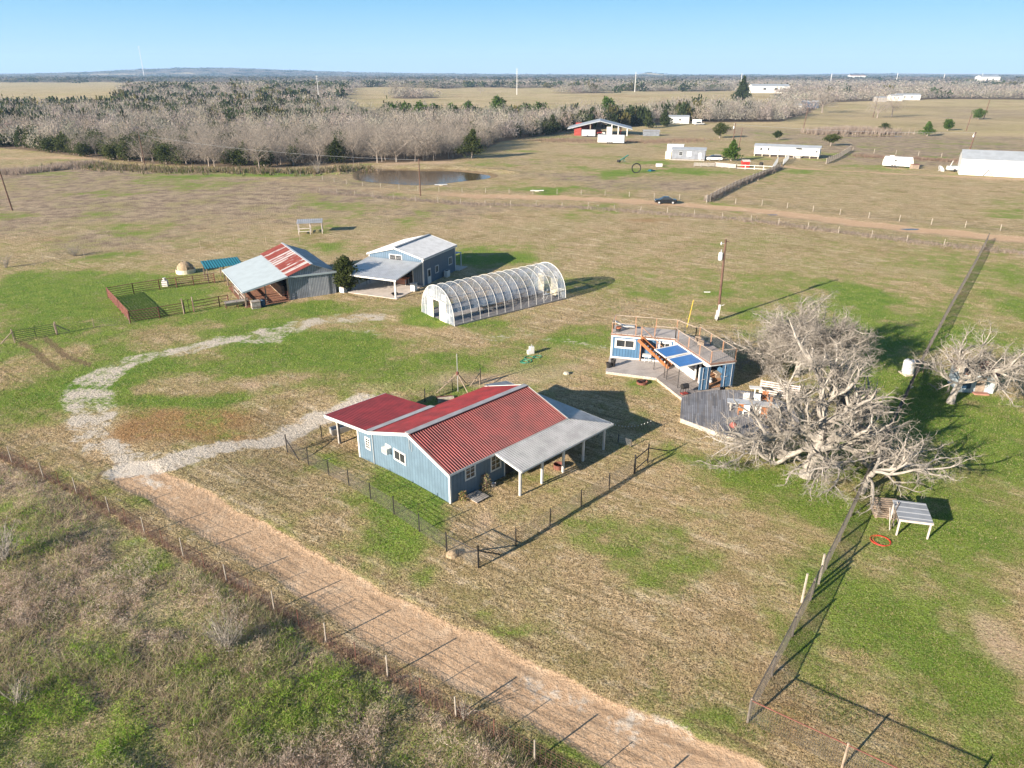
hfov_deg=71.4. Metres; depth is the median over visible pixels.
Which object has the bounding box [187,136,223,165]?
bare woodland tree
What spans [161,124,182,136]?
bare woodland tree
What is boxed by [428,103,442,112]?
pine tree
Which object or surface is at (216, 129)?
bare woodland tree
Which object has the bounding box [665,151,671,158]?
box shed
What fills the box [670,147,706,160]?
mobile home
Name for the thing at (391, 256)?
window
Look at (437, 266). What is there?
window
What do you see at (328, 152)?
cedar tree
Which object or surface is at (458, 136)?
bare woodland tree
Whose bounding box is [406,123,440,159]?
bare woodland tree
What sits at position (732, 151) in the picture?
pine tree
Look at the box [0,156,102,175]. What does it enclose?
roadside brush
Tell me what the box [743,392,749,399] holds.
patio chair
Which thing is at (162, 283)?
cattle pen fence
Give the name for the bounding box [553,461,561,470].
steel fire ring
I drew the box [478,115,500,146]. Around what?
bare woodland tree
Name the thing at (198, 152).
bare woodland tree
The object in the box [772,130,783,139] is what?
evergreen tree
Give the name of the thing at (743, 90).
tall pine
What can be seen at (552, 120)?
cedar tree
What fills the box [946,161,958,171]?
utility trailer
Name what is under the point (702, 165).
board fence
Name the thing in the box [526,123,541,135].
cedar tree
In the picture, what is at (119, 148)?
cedar tree
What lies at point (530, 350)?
white hydrant box
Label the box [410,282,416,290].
washing basin
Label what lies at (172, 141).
bare woodland tree
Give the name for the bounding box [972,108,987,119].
evergreen tree
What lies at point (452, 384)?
yard fence
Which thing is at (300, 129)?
bare woodland tree
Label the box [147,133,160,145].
bare woodland tree
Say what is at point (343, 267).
juniper tree
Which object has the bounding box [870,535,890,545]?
red hose ring
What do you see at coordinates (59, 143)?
cedar tree
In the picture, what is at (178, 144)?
bare woodland tree
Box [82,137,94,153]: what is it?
cedar tree
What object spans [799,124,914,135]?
thicket
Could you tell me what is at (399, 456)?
window
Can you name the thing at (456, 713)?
pasture fence
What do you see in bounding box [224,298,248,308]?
feed trough
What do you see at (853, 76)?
distant house
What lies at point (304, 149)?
bare woodland tree
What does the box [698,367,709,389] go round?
steel door
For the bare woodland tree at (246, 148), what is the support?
on the ground at (110, 213)
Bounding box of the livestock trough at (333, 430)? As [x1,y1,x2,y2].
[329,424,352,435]
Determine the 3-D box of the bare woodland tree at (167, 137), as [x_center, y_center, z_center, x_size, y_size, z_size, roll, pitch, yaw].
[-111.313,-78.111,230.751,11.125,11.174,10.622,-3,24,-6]
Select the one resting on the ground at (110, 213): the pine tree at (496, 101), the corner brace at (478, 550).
the pine tree at (496, 101)
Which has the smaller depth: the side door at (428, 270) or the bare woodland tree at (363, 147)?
the side door at (428, 270)
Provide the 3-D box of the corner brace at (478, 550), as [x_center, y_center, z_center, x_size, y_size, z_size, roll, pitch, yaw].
[-1.326,9.643,41.090,0.098,1.650,1.777,22,32,40]
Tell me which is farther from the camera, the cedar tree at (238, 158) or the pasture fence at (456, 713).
the cedar tree at (238, 158)
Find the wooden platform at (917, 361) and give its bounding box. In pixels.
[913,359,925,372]
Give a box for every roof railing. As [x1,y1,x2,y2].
[612,319,636,334]
[614,315,695,331]
[654,326,675,336]
[675,328,736,362]
[695,327,736,359]
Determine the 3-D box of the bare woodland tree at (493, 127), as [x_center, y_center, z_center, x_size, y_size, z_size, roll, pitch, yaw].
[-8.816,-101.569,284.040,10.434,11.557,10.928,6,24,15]
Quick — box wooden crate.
[250,299,260,308]
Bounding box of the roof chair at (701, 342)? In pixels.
[697,340,703,347]
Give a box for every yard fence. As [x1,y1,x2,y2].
[284,371,479,450]
[285,438,446,551]
[446,535,477,566]
[479,460,635,566]
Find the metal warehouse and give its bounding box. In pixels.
[957,149,1023,177]
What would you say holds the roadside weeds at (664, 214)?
on the ground at (110, 213)
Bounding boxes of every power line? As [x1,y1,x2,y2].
[143,135,409,159]
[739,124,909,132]
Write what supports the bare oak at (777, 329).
on the ground at (110, 213)
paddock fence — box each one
[746,233,989,722]
[750,698,897,767]
[800,553,825,602]
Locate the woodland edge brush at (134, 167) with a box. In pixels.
[39,159,381,176]
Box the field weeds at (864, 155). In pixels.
[846,153,958,162]
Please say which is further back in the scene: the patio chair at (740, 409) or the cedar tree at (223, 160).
the cedar tree at (223, 160)
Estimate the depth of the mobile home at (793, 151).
238.50 m
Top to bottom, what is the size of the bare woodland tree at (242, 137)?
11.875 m
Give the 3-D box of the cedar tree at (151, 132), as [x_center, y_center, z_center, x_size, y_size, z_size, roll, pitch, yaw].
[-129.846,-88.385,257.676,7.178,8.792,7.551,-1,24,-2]
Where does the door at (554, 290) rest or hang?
in the greenhouse
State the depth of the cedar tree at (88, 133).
259.50 m
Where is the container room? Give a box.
[674,338,736,389]
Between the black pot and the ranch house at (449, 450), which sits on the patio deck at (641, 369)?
the black pot
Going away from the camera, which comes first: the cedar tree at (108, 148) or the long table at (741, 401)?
the long table at (741, 401)
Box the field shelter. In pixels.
[296,218,322,234]
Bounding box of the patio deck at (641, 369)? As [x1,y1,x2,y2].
[605,357,671,379]
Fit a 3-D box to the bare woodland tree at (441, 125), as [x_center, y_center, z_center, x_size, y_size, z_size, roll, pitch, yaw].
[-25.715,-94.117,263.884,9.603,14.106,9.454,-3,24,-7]
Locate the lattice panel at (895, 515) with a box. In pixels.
[889,502,899,529]
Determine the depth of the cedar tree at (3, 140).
273.48 m
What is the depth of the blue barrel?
86.20 m
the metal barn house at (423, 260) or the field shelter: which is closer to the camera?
the metal barn house at (423, 260)
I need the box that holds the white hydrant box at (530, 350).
[527,344,533,354]
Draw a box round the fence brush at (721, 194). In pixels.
[703,165,784,200]
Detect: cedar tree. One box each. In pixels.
[0,132,13,146]
[10,125,26,147]
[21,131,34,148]
[22,122,40,134]
[28,133,49,150]
[36,136,58,152]
[50,134,68,152]
[56,131,68,150]
[64,139,81,154]
[71,133,82,150]
[73,141,94,156]
[80,129,96,140]
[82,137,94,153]
[84,129,106,139]
[89,137,100,153]
[94,136,116,154]
[98,142,122,159]
[108,133,131,145]
[114,140,140,160]
[127,139,144,158]
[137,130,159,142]
[140,139,159,160]
[141,128,161,137]
[149,140,177,163]
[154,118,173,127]
[157,142,181,163]
[165,148,192,164]
[169,131,186,143]
[214,148,233,163]
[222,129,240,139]
[222,147,249,165]
[233,140,255,162]
[251,145,274,166]
[286,146,301,164]
[323,142,349,162]
[328,136,346,162]
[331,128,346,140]
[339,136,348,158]
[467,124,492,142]
[513,125,522,137]
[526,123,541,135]
[538,122,552,133]
[542,122,553,134]
[549,113,560,133]
[560,110,570,131]
[629,109,638,125]
[643,108,656,127]
[660,109,672,125]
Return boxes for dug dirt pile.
[446,550,461,558]
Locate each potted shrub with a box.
[459,490,467,501]
[479,472,491,489]
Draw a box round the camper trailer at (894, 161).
[882,155,913,167]
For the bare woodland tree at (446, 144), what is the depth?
232.97 m
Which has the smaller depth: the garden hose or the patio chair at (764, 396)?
the patio chair at (764, 396)
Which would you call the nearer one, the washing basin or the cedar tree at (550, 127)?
the washing basin
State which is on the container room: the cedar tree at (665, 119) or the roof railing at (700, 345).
the roof railing at (700, 345)
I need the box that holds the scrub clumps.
[0,463,530,767]
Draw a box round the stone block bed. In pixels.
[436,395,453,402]
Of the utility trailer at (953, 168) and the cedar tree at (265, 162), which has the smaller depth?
the utility trailer at (953, 168)
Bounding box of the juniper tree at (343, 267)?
[332,254,367,290]
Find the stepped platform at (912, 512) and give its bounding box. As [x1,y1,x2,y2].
[891,500,933,538]
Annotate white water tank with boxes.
[898,358,915,376]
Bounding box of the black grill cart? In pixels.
[680,383,688,395]
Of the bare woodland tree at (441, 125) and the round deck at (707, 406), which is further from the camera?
the bare woodland tree at (441, 125)
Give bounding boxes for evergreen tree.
[452,128,485,158]
[712,123,732,137]
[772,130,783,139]
[822,134,842,145]
[878,122,892,128]
[915,121,936,135]
[943,118,954,130]
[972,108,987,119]
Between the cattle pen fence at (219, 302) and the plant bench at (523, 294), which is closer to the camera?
the cattle pen fence at (219, 302)
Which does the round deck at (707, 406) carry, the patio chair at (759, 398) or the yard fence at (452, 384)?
the patio chair at (759, 398)
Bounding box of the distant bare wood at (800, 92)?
[0,67,1023,147]
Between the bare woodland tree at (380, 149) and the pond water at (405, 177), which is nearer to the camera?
the pond water at (405, 177)
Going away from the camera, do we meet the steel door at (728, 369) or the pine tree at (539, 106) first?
the steel door at (728, 369)
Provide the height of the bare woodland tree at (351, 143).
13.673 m
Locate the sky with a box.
[0,0,1023,74]
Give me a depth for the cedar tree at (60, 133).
258.18 m
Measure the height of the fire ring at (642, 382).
0.300 m
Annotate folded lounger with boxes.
[615,320,634,328]
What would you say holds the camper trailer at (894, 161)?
on the ground at (110, 213)
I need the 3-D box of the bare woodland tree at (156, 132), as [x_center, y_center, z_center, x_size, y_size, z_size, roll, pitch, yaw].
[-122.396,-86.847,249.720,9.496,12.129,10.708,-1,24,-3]
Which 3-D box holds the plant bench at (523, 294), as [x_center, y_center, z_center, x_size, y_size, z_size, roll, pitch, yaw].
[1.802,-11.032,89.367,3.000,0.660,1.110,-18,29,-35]
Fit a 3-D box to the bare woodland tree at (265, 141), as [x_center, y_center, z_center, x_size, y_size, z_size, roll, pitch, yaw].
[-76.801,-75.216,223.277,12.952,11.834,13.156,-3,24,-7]
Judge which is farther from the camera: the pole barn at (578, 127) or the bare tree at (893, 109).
the bare tree at (893, 109)
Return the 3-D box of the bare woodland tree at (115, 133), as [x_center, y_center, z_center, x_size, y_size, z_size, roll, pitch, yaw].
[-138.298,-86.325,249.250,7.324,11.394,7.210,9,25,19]
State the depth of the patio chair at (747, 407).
57.64 m
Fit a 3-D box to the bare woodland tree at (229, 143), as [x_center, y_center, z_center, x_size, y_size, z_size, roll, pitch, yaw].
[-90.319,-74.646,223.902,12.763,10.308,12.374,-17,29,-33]
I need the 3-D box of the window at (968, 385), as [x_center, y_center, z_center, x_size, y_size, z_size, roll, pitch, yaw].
[40.202,-0.022,62.919,0.700,0.900,0.028,3,24,7]
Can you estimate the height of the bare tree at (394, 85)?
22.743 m
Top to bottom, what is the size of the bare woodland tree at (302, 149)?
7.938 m
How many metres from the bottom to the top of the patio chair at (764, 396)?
0.990 m
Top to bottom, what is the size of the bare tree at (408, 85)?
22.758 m
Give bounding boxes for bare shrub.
[0,253,12,267]
[0,515,28,562]
[0,670,33,707]
[62,244,82,256]
[195,601,247,651]
[303,156,326,172]
[451,697,483,721]
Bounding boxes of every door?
[308,274,329,296]
[427,268,430,283]
[427,297,433,316]
[439,302,445,322]
[539,274,544,290]
[550,278,557,295]
[643,340,653,358]
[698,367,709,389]
[720,363,734,386]
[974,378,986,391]
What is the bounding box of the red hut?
[741,159,750,166]
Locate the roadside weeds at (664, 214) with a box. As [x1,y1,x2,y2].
[310,189,1023,255]
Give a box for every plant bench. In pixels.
[478,302,504,313]
[500,295,522,306]
[515,290,537,300]
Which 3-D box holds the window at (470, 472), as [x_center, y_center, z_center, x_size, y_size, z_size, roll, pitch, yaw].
[-2.776,5.810,47.395,0.950,1.130,0.049,-22,32,-40]
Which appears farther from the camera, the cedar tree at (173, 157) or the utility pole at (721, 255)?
the cedar tree at (173, 157)
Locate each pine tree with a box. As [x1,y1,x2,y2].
[385,104,401,114]
[399,100,411,112]
[409,100,430,116]
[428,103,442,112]
[445,102,462,118]
[461,100,481,114]
[488,94,506,111]
[518,102,532,111]
[532,101,548,114]
[599,96,620,110]
[721,138,742,160]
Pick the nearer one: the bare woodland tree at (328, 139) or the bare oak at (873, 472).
the bare oak at (873, 472)
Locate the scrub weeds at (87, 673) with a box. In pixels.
[0,455,564,767]
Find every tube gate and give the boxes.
[10,321,57,340]
[181,297,194,313]
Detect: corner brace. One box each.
[284,434,298,459]
[477,545,499,567]
[633,444,649,473]
[647,444,667,461]
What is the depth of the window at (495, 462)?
48.99 m
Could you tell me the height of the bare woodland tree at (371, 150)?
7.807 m
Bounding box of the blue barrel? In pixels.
[260,298,265,306]
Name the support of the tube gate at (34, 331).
on the ground at (110, 213)
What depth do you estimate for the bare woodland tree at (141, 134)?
240.78 m
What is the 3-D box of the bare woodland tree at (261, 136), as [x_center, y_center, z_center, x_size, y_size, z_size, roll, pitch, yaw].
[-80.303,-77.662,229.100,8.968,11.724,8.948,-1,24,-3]
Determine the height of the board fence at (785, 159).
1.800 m
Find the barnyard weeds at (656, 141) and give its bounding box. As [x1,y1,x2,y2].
[518,137,723,143]
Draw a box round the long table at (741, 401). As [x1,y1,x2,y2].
[727,398,779,410]
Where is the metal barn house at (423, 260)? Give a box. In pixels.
[346,234,467,298]
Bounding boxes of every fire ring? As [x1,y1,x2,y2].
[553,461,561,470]
[636,379,647,385]
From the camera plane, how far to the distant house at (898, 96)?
720.71 m
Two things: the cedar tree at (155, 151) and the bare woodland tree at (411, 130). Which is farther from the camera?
the bare woodland tree at (411, 130)
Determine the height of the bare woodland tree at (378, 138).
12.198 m
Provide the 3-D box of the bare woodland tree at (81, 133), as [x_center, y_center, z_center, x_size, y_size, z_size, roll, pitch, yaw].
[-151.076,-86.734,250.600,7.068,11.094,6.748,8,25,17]
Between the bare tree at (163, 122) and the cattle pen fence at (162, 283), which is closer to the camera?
the cattle pen fence at (162, 283)
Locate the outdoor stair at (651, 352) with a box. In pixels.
[637,326,671,368]
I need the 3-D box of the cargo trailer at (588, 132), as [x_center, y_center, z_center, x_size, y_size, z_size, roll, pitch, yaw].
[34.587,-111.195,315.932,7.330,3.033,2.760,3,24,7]
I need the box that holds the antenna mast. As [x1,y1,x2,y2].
[437,354,467,392]
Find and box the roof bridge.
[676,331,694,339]
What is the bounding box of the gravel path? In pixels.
[60,312,678,727]
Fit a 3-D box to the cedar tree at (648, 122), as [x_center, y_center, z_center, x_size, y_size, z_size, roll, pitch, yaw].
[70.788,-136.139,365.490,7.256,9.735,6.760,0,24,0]
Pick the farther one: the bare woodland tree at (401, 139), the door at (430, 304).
the bare woodland tree at (401, 139)
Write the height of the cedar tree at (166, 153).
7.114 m
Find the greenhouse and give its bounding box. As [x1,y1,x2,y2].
[421,262,565,326]
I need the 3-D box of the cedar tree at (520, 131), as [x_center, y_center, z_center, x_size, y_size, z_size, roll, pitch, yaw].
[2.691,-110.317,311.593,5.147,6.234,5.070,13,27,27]
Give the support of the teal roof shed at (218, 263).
on the ground at (110, 213)
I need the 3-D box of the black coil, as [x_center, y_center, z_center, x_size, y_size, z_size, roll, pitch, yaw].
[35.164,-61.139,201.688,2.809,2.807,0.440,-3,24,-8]
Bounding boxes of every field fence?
[1,235,299,263]
[54,314,129,334]
[706,164,780,202]
[826,146,850,163]
[852,147,953,157]
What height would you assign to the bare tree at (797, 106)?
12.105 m
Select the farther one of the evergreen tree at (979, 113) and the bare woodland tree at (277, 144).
the evergreen tree at (979, 113)
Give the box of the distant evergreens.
[0,67,1023,127]
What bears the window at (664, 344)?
in the container cabin
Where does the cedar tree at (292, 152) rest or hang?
on the ground at (110, 213)
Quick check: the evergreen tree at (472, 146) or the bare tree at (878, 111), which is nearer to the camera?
the evergreen tree at (472, 146)
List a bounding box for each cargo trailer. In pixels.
[582,129,595,136]
[598,134,627,143]
[692,119,701,123]
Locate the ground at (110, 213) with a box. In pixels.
[0,69,1023,767]
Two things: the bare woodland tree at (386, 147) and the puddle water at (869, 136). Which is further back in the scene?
the puddle water at (869, 136)
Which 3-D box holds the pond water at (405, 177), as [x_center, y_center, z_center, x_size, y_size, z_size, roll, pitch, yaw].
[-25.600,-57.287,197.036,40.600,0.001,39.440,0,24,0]
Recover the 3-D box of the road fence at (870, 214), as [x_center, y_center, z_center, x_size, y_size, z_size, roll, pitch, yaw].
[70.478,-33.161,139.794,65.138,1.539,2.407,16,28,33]
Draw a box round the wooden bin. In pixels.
[909,164,919,168]
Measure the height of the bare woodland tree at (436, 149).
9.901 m
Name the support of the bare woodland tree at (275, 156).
on the ground at (110, 213)
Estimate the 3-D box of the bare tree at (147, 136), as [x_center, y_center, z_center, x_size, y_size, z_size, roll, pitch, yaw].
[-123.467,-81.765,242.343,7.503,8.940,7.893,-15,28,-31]
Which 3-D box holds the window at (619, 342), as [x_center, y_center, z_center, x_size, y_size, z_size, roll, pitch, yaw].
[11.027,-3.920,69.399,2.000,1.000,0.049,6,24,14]
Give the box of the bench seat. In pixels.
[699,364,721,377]
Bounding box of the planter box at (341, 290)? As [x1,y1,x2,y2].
[339,286,346,292]
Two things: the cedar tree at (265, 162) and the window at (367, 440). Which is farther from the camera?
the cedar tree at (265, 162)
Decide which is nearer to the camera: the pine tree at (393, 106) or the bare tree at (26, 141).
the bare tree at (26, 141)
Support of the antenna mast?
on the ground at (110, 213)
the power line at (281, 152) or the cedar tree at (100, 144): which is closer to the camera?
the power line at (281, 152)
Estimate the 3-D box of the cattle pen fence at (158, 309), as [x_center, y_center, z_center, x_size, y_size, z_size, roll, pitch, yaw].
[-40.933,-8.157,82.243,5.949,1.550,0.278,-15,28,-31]
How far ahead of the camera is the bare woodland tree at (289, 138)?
232.49 m
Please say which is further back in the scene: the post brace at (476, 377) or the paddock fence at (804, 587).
the post brace at (476, 377)
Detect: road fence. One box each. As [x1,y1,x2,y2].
[279,168,705,199]
[319,187,1023,252]
[710,197,1022,231]
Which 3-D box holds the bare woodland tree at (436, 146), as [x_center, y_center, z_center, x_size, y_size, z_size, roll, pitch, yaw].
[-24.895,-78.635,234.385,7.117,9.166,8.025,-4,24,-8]
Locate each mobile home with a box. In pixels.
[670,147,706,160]
[754,143,821,158]
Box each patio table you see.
[391,277,409,285]
[749,385,761,395]
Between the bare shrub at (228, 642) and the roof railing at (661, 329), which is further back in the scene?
the roof railing at (661, 329)
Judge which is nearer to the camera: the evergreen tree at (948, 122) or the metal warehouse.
the metal warehouse
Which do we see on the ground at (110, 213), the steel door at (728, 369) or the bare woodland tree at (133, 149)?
the bare woodland tree at (133, 149)
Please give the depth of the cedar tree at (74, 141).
249.52 m
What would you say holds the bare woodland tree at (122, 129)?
on the ground at (110, 213)
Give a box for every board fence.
[694,162,715,165]
[715,162,736,167]
[743,165,772,169]
[783,154,789,163]
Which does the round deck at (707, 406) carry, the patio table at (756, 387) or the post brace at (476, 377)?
the patio table at (756, 387)
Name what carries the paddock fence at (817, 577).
on the ground at (110, 213)
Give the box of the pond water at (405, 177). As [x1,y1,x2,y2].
[359,170,489,184]
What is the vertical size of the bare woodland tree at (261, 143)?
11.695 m
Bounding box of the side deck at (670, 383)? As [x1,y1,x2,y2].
[656,366,719,399]
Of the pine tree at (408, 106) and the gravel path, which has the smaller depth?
the gravel path
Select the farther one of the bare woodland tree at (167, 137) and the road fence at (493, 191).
the bare woodland tree at (167, 137)
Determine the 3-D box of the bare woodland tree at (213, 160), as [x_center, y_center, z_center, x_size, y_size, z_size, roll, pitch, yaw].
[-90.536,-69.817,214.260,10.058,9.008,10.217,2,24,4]
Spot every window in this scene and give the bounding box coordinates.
[364,436,370,450]
[389,254,401,259]
[393,448,406,465]
[435,265,438,273]
[465,465,475,480]
[490,455,500,472]
[615,338,635,349]
[658,341,671,347]
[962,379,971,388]
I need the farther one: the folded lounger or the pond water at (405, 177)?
the pond water at (405, 177)
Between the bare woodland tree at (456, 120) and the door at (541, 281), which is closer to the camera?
the door at (541, 281)
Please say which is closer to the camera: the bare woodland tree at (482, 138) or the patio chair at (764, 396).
the patio chair at (764, 396)
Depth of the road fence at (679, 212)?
141.04 m
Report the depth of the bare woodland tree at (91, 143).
244.13 m
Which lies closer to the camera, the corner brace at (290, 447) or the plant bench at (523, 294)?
the corner brace at (290, 447)
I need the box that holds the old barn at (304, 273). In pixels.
[222,243,336,307]
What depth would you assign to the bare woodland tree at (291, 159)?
216.84 m
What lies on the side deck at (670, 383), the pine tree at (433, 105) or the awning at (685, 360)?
the awning at (685, 360)
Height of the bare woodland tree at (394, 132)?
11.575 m
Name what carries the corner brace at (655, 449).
on the ground at (110, 213)
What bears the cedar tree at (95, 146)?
on the ground at (110, 213)
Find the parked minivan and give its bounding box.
[706,155,722,160]
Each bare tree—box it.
[388,79,399,91]
[397,79,412,90]
[415,82,426,90]
[789,101,805,114]
[806,83,838,112]
[866,93,895,117]
[882,89,907,116]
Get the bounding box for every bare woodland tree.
[67,131,83,154]
[72,124,87,142]
[82,133,101,154]
[98,125,131,157]
[101,122,123,140]
[108,121,122,138]
[113,117,132,138]
[122,137,157,161]
[131,123,155,141]
[137,142,157,161]
[140,136,160,160]
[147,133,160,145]
[153,119,173,138]
[156,127,183,143]
[156,128,186,151]
[157,126,183,145]
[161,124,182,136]
[163,131,194,157]
[169,145,200,164]
[178,120,207,144]
[183,131,213,159]
[185,131,219,163]
[186,121,221,157]
[186,132,202,158]
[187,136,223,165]
[195,139,226,165]
[196,127,233,144]
[198,126,218,161]
[205,118,226,135]
[210,129,236,155]
[219,141,244,163]
[222,120,239,136]
[226,127,254,150]
[227,117,249,132]
[233,127,250,146]
[236,120,261,140]
[237,137,260,161]
[240,131,270,168]
[248,125,282,155]
[249,126,273,165]
[250,125,277,143]
[251,128,272,142]
[252,117,281,144]
[265,138,289,157]
[265,145,286,165]
[267,136,286,161]
[270,139,288,164]
[271,119,283,132]
[279,143,305,165]
[280,133,301,147]
[281,134,313,153]
[286,126,316,149]
[286,130,307,152]
[291,138,311,161]
[291,139,311,161]
[294,122,315,137]
[294,122,323,136]
[297,135,321,160]
[303,127,322,156]
[304,121,326,162]
[308,134,328,159]
[309,116,324,128]
[314,123,335,150]
[315,138,350,157]
[316,133,333,158]
[331,120,356,133]
[339,126,367,157]
[341,126,362,162]
[341,126,365,157]
[347,122,368,155]
[349,116,370,130]
[352,134,368,158]
[355,126,392,162]
[360,139,393,159]
[366,125,383,148]
[368,132,381,157]
[370,125,390,157]
[371,133,392,161]
[373,135,395,159]
[381,132,411,161]
[382,135,402,158]
[385,125,406,146]
[390,128,414,158]
[393,120,422,158]
[396,111,416,127]
[402,120,425,152]
[405,135,424,161]
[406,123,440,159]
[410,139,436,160]
[413,121,442,158]
[423,133,445,159]
[426,135,445,158]
[431,113,449,133]
[435,122,452,142]
[438,123,459,158]
[443,135,461,157]
[446,111,469,127]
[449,123,466,146]
[463,113,489,141]
[476,124,493,150]
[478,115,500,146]
[483,117,500,140]
[487,123,505,141]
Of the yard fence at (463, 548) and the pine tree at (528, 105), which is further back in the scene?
the pine tree at (528, 105)
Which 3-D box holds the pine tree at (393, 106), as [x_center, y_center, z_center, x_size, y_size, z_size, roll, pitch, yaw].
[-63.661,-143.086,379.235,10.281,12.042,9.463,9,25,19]
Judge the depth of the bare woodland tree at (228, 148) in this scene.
217.91 m
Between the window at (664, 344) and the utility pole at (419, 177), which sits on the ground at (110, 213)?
the utility pole at (419, 177)
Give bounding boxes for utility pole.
[0,172,12,210]
[418,159,420,195]
[715,239,729,320]
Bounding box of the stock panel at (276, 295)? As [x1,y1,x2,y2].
[264,291,288,302]
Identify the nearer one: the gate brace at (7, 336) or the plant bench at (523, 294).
the gate brace at (7, 336)
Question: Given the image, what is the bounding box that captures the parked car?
[654,196,677,203]
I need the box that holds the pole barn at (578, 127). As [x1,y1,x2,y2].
[567,118,631,135]
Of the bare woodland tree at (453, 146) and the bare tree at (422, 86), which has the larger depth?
the bare tree at (422, 86)
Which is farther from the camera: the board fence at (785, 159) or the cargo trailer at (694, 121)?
the cargo trailer at (694, 121)
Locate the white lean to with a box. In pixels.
[667,144,684,150]
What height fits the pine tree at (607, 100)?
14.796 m
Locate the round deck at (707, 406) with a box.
[680,390,799,443]
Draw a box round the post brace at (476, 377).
[470,370,480,385]
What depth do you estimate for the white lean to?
243.66 m
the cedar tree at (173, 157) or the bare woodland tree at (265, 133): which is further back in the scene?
the bare woodland tree at (265, 133)
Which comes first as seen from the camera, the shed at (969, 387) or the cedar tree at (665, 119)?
the shed at (969, 387)
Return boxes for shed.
[200,257,240,283]
[642,130,659,135]
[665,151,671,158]
[947,359,1001,395]
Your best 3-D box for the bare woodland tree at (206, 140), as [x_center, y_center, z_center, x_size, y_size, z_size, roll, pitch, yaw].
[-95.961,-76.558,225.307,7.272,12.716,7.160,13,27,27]
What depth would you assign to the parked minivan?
229.81 m
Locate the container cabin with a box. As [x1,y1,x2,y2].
[610,325,677,361]
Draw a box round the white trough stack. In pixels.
[161,278,168,286]
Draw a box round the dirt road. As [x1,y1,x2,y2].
[0,156,1023,767]
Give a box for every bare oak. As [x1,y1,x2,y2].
[688,308,936,504]
[713,289,885,384]
[836,420,985,524]
[901,319,1023,407]
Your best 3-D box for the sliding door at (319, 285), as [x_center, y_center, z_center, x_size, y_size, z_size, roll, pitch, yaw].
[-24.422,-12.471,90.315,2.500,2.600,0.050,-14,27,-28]
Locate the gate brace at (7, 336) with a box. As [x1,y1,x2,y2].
[1,331,15,343]
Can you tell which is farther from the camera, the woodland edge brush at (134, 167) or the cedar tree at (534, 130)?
the cedar tree at (534, 130)
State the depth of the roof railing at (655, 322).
70.28 m
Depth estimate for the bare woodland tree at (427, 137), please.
233.29 m
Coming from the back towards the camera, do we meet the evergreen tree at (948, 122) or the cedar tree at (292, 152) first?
the evergreen tree at (948, 122)
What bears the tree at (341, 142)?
on the ground at (110, 213)
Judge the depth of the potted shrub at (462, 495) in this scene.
47.00 m
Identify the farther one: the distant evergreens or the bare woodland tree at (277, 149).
the distant evergreens
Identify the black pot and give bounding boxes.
[611,358,615,366]
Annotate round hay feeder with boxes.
[175,261,195,274]
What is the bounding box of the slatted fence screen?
[759,379,800,397]
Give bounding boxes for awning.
[653,344,688,376]
[666,353,703,387]
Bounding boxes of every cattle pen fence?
[106,273,214,297]
[106,287,130,322]
[127,303,185,320]
[191,295,228,311]
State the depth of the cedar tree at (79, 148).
240.09 m
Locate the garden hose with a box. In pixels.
[520,355,541,363]
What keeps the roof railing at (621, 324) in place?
on the container cabin
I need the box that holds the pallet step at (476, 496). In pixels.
[466,489,488,502]
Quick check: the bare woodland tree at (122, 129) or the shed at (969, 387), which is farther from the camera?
the bare woodland tree at (122, 129)
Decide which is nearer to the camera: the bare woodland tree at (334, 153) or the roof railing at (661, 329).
the roof railing at (661, 329)
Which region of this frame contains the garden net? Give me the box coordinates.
[618,434,631,446]
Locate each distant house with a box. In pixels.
[669,115,689,123]
[749,84,789,92]
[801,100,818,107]
[848,75,865,77]
[873,96,887,101]
[887,94,903,100]
[895,93,920,99]
[975,75,1000,82]
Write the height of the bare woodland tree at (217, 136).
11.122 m
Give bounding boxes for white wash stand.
[642,353,650,361]
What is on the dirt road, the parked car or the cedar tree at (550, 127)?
the parked car
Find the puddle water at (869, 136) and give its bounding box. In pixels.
[840,136,899,136]
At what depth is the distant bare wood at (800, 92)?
480.78 m
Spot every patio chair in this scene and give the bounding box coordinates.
[737,404,744,415]
[742,405,749,415]
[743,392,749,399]
[754,394,760,400]
[761,391,768,401]
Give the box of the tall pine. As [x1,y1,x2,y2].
[730,75,751,101]
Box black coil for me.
[632,163,640,172]
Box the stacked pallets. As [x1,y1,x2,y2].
[869,497,898,519]
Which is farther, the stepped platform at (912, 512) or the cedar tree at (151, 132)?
the cedar tree at (151, 132)
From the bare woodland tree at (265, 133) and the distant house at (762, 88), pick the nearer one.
the bare woodland tree at (265, 133)
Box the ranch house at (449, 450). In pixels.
[324,381,613,503]
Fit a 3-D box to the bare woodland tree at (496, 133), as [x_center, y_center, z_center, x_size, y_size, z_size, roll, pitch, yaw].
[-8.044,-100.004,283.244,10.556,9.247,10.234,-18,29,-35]
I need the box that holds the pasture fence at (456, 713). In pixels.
[0,447,579,767]
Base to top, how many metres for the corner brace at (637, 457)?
1.650 m

